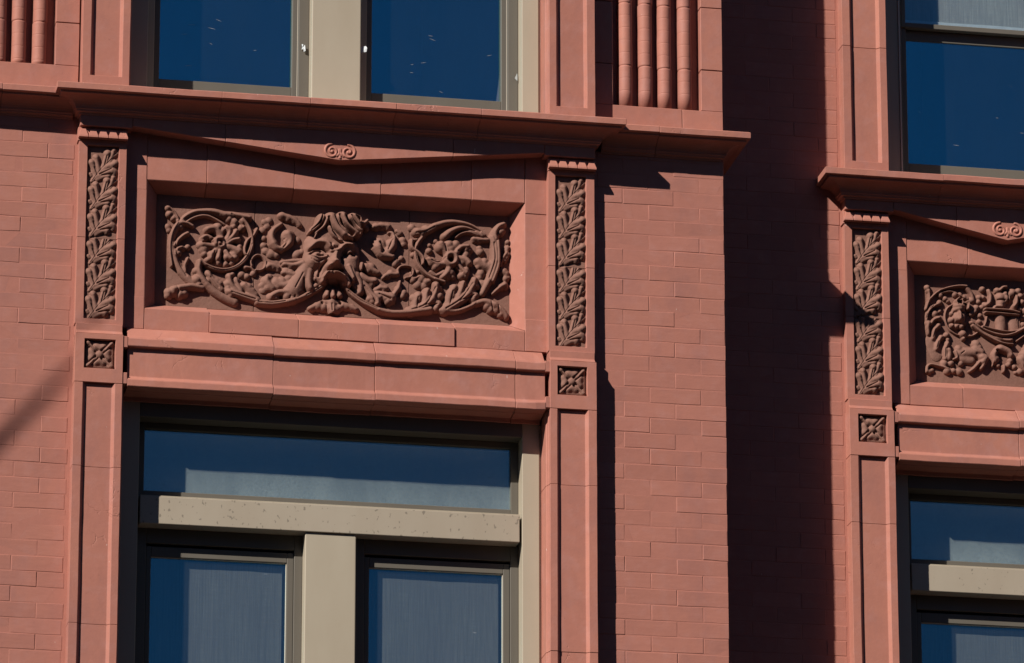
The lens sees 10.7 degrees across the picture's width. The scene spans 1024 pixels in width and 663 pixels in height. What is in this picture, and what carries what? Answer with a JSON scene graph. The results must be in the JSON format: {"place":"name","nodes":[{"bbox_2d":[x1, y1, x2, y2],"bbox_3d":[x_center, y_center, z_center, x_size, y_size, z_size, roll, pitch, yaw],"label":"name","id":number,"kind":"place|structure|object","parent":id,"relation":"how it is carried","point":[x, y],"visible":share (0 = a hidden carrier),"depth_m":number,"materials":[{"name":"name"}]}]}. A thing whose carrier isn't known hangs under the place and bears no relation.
{"place":"outdoors","nodes":[
{"label":"outdoors","id":0,"kind":"place"},
{"bbox_2d":[144,432,507,626],"bbox_3d":[-1.131,0.935,25.477,2.080,0.054,3.327,3,-18,-11],"label":"window pane","id":1,"kind":"structure","parent":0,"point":[263,467],"depth_m":24.39,"materials":[{"name":"blue glass"}]},
{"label":"pavement","id":2,"kind":"structure","parent":0,"visible":0},
{"bbox_2d":[0,115,516,662],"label":"brick wall","id":3,"kind":"structure","parent":2,"relation":"on","point":[38,181],"depth_m":23.52,"materials":[{"name":"red brick"}]},
{"bbox_2d":[0,82,73,119],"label":"cornice","id":4,"kind":"structure","parent":3,"relation":"attached to","point":[39,101],"depth_m":23.82,"materials":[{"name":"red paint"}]},
{"bbox_2d":[0,0,79,85],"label":"reeded panel","id":5,"kind":"object","parent":3,"relation":"attached to","point":[39,42],"visible":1,"depth_m":23.98,"materials":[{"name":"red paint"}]},
{"bbox_2d":[65,127,127,662],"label":"carved pilaster","id":6,"kind":"object","parent":3,"relation":"attached to","point":[99,375],"visible":1,"depth_m":23.47,"materials":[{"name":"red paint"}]},
{"bbox_2d":[78,0,131,84],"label":"panelled pilaster","id":7,"kind":"object","parent":3,"relation":"attached to","point":[105,43],"visible":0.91,"depth_m":23.96,"materials":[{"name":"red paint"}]},
{"bbox_2d":[117,401,541,662],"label":"window","id":8,"kind":"structure","parent":3,"relation":"attached to","point":[328,554],"depth_m":23.68,"materials":[{"name":"beige metal"}]},
{"bbox_2d":[149,558,281,662],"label":"roller blind","id":9,"kind":"object","parent":8,"relation":"attached to","point":[213,612],"visible":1,"depth_m":23.56,"materials":[{"name":"grey fabric"}]},
{"bbox_2d":[368,569,497,662],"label":"roller blind","id":10,"kind":"object","parent":8,"relation":"attached to","point":[423,617],"visible":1,"depth_m":23.74,"materials":[{"name":"grey fabric"}]},
{"bbox_2d":[123,328,544,423],"bbox_3d":[-0.778,0.206,23.842,1.830,0.316,0.279,3,-18,-11],"label":"window lintel","id":11,"kind":"structure","parent":3,"relation":"attached to","point":[319,376],"depth_m":23.74,"materials":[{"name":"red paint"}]},
{"bbox_2d":[122,131,546,356],"bbox_3d":[-0.784,-0.387,24.059,1.922,0.951,0.213,3,-18,-11],"label":"panel surround","id":12,"kind":"object","parent":11,"relation":"on","point":[180,167],"visible":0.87,"depth_m":23.99,"materials":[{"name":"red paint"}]},
{"bbox_2d":[154,195,509,325],"bbox_3d":[-0.777,-0.319,23.997,1.572,0.515,0.172,3,-18,-11],"label":"ornament panel","id":13,"kind":"object","parent":12,"relation":"on","point":[298,258],"visible":1,"depth_m":24.00,"materials":[{"name":"red stone"}]},
{"bbox_2d":[130,0,540,112],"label":"window","id":14,"kind":"structure","parent":3,"relation":"attached to","point":[332,61],"depth_m":24.36,"materials":[{"name":"beige metal"}]},
{"bbox_2d":[159,0,499,100],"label":"window panes","id":15,"kind":"structure","parent":14,"relation":"attached to","point":[459,63],"depth_m":27.89,"materials":[{"name":"blue glass"}]},
{"bbox_2d":[361,46,366,52],"bbox_3d":[-0.657,-1.253,24.352,0.032,0.029,0.004,-5,-18,16],"label":"tape scrap","id":16,"kind":"object","parent":14,"relation":"attached to","point":[364,49],"visible":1,"depth_m":24.35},
{"bbox_2d":[79,115,594,164],"bbox_3d":[-0.762,-0.807,24.071,2.285,0.151,0.106,3,-18,-11],"label":"frieze","id":17,"kind":"object","parent":3,"relation":"attached to","point":[337,147],"visible":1,"depth_m":24.03,"materials":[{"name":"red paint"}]},
{"bbox_2d":[55,81,626,150],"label":"cornice","id":18,"kind":"structure","parent":3,"relation":"attached to","point":[146,102],"depth_m":24.00,"materials":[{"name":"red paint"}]},
{"bbox_2d":[281,577,500,662],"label":"room","id":19,"kind":"object","parent":3,"relation":"in","point":[499,627],"depth_m":25.10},
{"bbox_2d":[594,71,728,662],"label":"brick wall","id":20,"kind":"structure","parent":2,"relation":"on","point":[660,360],"depth_m":24.03,"materials":[{"name":"red brick"}]},
{"bbox_2d":[540,0,594,115],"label":"panelled pilaster","id":21,"kind":"object","parent":20,"relation":"attached to","point":[567,56],"visible":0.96,"depth_m":24.37,"materials":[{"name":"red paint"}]},
{"bbox_2d":[539,158,597,662],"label":"carved pilaster","id":22,"kind":"object","parent":20,"relation":"attached to","point":[569,560],"visible":1,"depth_m":23.86,"materials":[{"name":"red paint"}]},
{"bbox_2d":[595,0,722,129],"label":"reeded panel","id":23,"kind":"object","parent":20,"relation":"attached to","point":[658,62],"visible":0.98,"depth_m":24.53,"materials":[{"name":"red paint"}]},
{"bbox_2d":[598,124,750,175],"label":"cornice","id":24,"kind":"structure","parent":20,"relation":"attached to","point":[727,147],"depth_m":24.35,"materials":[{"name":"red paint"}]},
{"bbox_2d":[721,0,849,662],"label":"brick wall","id":25,"kind":"structure","parent":2,"relation":"on","point":[787,540],"depth_m":24.73,"materials":[{"name":"red brick"}]},
{"bbox_2d":[837,0,888,170],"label":"panelled pilaster","id":26,"kind":"object","parent":25,"relation":"attached to","point":[863,99],"visible":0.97,"depth_m":25.11,"materials":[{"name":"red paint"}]},
{"bbox_2d":[840,211,899,662],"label":"carved pilaster","id":27,"kind":"object","parent":25,"relation":"attached to","point":[871,422],"visible":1,"depth_m":24.60,"materials":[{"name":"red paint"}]},
{"bbox_2d":[815,167,1023,209],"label":"cornice","id":28,"kind":"structure","parent":25,"relation":"attached to","point":[841,184],"depth_m":24.95,"materials":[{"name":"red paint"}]},
{"bbox_2d":[841,199,1023,244],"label":"frieze","id":29,"kind":"object","parent":25,"relation":"attached to","point":[1000,226],"visible":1,"depth_m":25.01,"materials":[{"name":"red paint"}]},
{"bbox_2d":[885,0,1023,178],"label":"window","id":30,"kind":"structure","parent":25,"relation":"attached to","point":[899,34],"depth_m":25.37,"materials":[{"name":"beige metal"}]},
{"bbox_2d":[905,0,1023,30],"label":"roller blind","id":31,"kind":"object","parent":30,"relation":"attached to","point":[1001,14],"visible":1,"depth_m":25.59,"materials":[{"name":"grey fabric"}]},
{"bbox_2d":[888,215,1023,410],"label":"panel surround","id":32,"kind":"object","parent":25,"relation":"attached to","point":[917,248],"visible":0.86,"depth_m":24.96,"materials":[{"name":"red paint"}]},
{"bbox_2d":[914,275,1023,386],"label":"ornament panel","id":33,"kind":"object","parent":32,"relation":"on","point":[969,331],"visible":1,"depth_m":25.00,"materials":[{"name":"red stone"}]},
{"bbox_2d":[892,404,1023,480],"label":"window lintel","id":34,"kind":"structure","parent":25,"relation":"attached to","point":[963,443],"depth_m":24.71,"materials":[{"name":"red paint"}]},
{"bbox_2d":[896,475,1023,662],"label":"window","id":35,"kind":"structure","parent":25,"relation":"attached to","point":[958,593],"depth_m":24.68,"materials":[{"name":"beige metal"}]},
{"bbox_2d":[910,503,1023,564],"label":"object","id":36,"kind":"structure","parent":35,"relation":"attached to","point":[945,532],"depth_m":25.39,"materials":[{"name":"blue glass"}]},
{"bbox_2d":[921,624,1023,662],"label":"roller blind","id":37,"kind":"object","parent":35,"relation":"attached to","point":[954,644],"visible":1,"depth_m":24.68,"materials":[{"name":"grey fabric"}]},
{"bbox_2d":[906,30,1023,170],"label":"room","id":38,"kind":"object","parent":25,"relation":"in","point":[968,101],"visible":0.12,"depth_m":28.21,"materials":[{"name":"blue glass"}]}
]}

